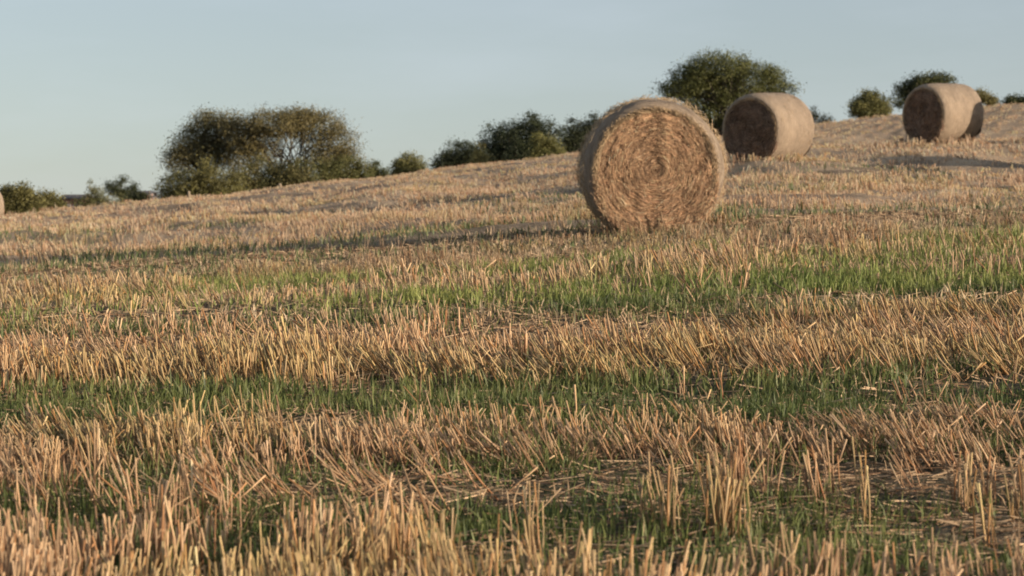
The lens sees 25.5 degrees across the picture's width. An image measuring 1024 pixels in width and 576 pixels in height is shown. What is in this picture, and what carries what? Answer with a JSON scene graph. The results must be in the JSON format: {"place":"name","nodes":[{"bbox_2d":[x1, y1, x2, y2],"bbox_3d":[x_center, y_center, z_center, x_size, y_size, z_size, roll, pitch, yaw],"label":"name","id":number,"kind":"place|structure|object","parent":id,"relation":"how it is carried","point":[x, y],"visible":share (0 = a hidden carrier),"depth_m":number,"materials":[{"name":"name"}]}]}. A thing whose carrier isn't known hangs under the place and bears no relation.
{"place":"outdoors","nodes":[
{"label":"outdoors","id":0,"kind":"place"},
{"bbox_2d":[0,104,1023,575],"bbox_3d":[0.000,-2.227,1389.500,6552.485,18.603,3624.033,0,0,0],"label":"ground","id":1,"kind":"structure","parent":0,"point":[970,164],"depth_m":27.62,"materials":[{"name":"soil"}]},
{"bbox_2d":[0,193,4,216],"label":"straw bale","id":2,"kind":"object","parent":1,"relation":"on","point":[2,210],"visible":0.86,"depth_m":103.67},
{"bbox_2d":[0,178,51,215],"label":"bush","id":3,"kind":"object","parent":1,"relation":"on","point":[21,198],"visible":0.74,"depth_m":121.73,"materials":[{"name":"green plant"}]},
{"bbox_2d":[36,186,74,210],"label":"bush","id":4,"kind":"object","parent":1,"relation":"on","point":[54,200],"visible":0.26,"depth_m":123.79,"materials":[{"name":"green plant"}]},
{"bbox_2d":[61,194,90,207],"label":"farm building","id":5,"kind":"structure","parent":1,"relation":"on","point":[67,198],"depth_m":172.08,"materials":[{"name":"brick"}]},
{"bbox_2d":[68,178,127,207],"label":"bush","id":6,"kind":"object","parent":1,"relation":"on","point":[92,199],"visible":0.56,"depth_m":139.80,"materials":[{"name":"green plant"}]},
{"bbox_2d":[101,174,140,201],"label":"broadleaf tree","id":7,"kind":"object","parent":1,"relation":"on","point":[110,187],"visible":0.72,"depth_m":155.81,"materials":[{"name":"green plant"}]},
{"bbox_2d":[124,189,152,202],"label":"bush","id":8,"kind":"object","parent":1,"relation":"on","point":[137,195],"visible":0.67,"depth_m":149.74,"materials":[{"name":"green plant"}]},
{"bbox_2d":[132,191,158,199],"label":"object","id":9,"kind":"structure","parent":1,"relation":"on","point":[151,194],"depth_m":177.75,"materials":[{"name":"plant"}]},
{"bbox_2d":[148,191,161,200],"bbox_3d":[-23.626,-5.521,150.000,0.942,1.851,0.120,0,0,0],"label":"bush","id":10,"kind":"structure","parent":1,"relation":"on","point":[153,195],"depth_m":149.96,"materials":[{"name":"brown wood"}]},
{"bbox_2d":[156,102,242,177],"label":"broadleaf tree","id":11,"kind":"object","parent":1,"relation":"on","point":[192,147],"visible":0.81,"depth_m":161.53,"materials":[{"name":"green plant"}]},
{"bbox_2d":[149,146,252,199],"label":"bush","id":12,"kind":"object","parent":1,"relation":"on","point":[202,182],"visible":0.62,"depth_m":149.30,"materials":[{"name":"green plant"}]},
{"bbox_2d":[230,149,326,191],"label":"bush","id":13,"kind":"object","parent":1,"relation":"on","point":[292,174],"visible":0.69,"depth_m":151.51,"materials":[{"name":"green plant"}]},
{"bbox_2d":[214,101,379,176],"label":"broadleaf tree","id":14,"kind":"object","parent":1,"relation":"on","point":[289,124],"visible":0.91,"depth_m":159.45,"materials":[{"name":"green plant"}]},
{"bbox_2d":[305,150,379,181],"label":"bush","id":15,"kind":"object","parent":1,"relation":"on","point":[358,171],"visible":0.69,"depth_m":154.61,"materials":[{"name":"green plant"}]},
{"bbox_2d":[366,158,390,177],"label":"bush","id":16,"kind":"object","parent":1,"relation":"on","point":[381,172],"visible":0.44,"depth_m":164.80,"materials":[{"name":"green plant"}]},
{"bbox_2d":[387,149,430,175],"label":"bush","id":17,"kind":"object","parent":1,"relation":"on","point":[406,163],"visible":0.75,"depth_m":157.69,"materials":[{"name":"green plant"}]},
{"bbox_2d":[428,135,488,169],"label":"broadleaf tree","id":18,"kind":"object","parent":1,"relation":"on","point":[449,158],"visible":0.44,"depth_m":159.68,"materials":[{"name":"green plant"}]},
{"bbox_2d":[465,142,493,164],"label":"bush","id":19,"kind":"object","parent":1,"relation":"on","point":[476,152],"visible":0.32,"depth_m":153.89,"materials":[{"name":"green plant"}]},
{"bbox_2d":[0,102,1023,575],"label":"stubble","id":20,"kind":"object","parent":1,"relation":"on","point":[382,530],"visible":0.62,"depth_m":9.78,"materials":[{"name":"beige plant"}]},
{"bbox_2d":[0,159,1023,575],"bbox_3d":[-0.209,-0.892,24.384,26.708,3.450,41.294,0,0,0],"label":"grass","id":21,"kind":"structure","parent":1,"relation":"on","point":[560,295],"depth_m":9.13,"materials":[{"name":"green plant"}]},
{"bbox_2d":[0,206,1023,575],"bbox_3d":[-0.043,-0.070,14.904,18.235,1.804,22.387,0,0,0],"label":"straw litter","id":22,"kind":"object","parent":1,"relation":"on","point":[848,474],"visible":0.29,"depth_m":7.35,"materials":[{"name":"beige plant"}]},
{"bbox_2d":[464,110,572,162],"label":"broadleaf tree","id":23,"kind":"object","parent":1,"relation":"on","point":[505,144],"visible":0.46,"depth_m":163.43,"materials":[{"name":"green plant"}]},
{"bbox_2d":[523,130,570,157],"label":"bush","id":24,"kind":"object","parent":1,"relation":"on","point":[543,145],"visible":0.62,"depth_m":151.43,"materials":[{"name":"green plant"}]},
{"bbox_2d":[559,110,601,153],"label":"broadleaf tree","id":25,"kind":"object","parent":1,"relation":"on","point":[578,133],"visible":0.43,"depth_m":165.42,"materials":[{"name":"green plant"}]},
{"bbox_2d":[574,95,727,236],"bbox_3d":[1.482,-1.292,24.343,1.622,1.603,1.383,0,3,-1],"label":"straw bale","id":26,"kind":"object","parent":1,"relation":"on","point":[653,158],"visible":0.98,"depth_m":23.73},
{"bbox_2d":[648,45,806,136],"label":"spreading tree","id":27,"kind":"object","parent":1,"relation":"on","point":[723,85],"visible":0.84,"depth_m":166.98,"materials":[{"name":"green plant"}]},
{"bbox_2d":[720,91,816,161],"bbox_3d":[5.273,-3.299,46.755,1.601,1.561,1.534,0,4,38],"label":"straw bale","id":28,"kind":"object","parent":1,"relation":"on","point":[764,124],"visible":0.96,"depth_m":46.21},
{"bbox_2d":[809,105,835,123],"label":"bush","id":29,"kind":"object","parent":1,"relation":"on","point":[815,116],"visible":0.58,"depth_m":159.82,"materials":[{"name":"green plant"}]},
{"bbox_2d":[842,86,895,119],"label":"bush","id":30,"kind":"object","parent":1,"relation":"on","point":[867,103],"visible":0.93,"depth_m":157.61,"materials":[{"name":"green plant"}]},
{"bbox_2d":[887,69,958,111],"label":"broadleaf tree","id":31,"kind":"object","parent":1,"relation":"on","point":[909,85],"visible":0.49,"depth_m":159.59,"materials":[{"name":"green plant"}]},
{"bbox_2d":[901,82,985,143],"bbox_3d":[10.911,-4.415,57.364,1.613,1.621,1.636,-4,3,-38],"label":"straw bale","id":32,"kind":"object","parent":1,"relation":"on","point":[938,111],"visible":0.97,"depth_m":56.85},
{"bbox_2d":[975,85,1002,105],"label":"bush","id":33,"kind":"object","parent":1,"relation":"on","point":[987,98],"visible":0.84,"depth_m":155.83,"materials":[{"name":"green plant"}]},
{"bbox_2d":[999,91,1023,104],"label":"bush","id":34,"kind":"object","parent":1,"relation":"on","point":[1012,98],"visible":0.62,"depth_m":155.92,"materials":[{"name":"green plant"}]},
{"bbox_2d":[0,0,1023,203],"label":"sky","id":35,"kind":"structure","parent":0,"point":[89,88],"materials":[{"name":"blue"}]}
]}

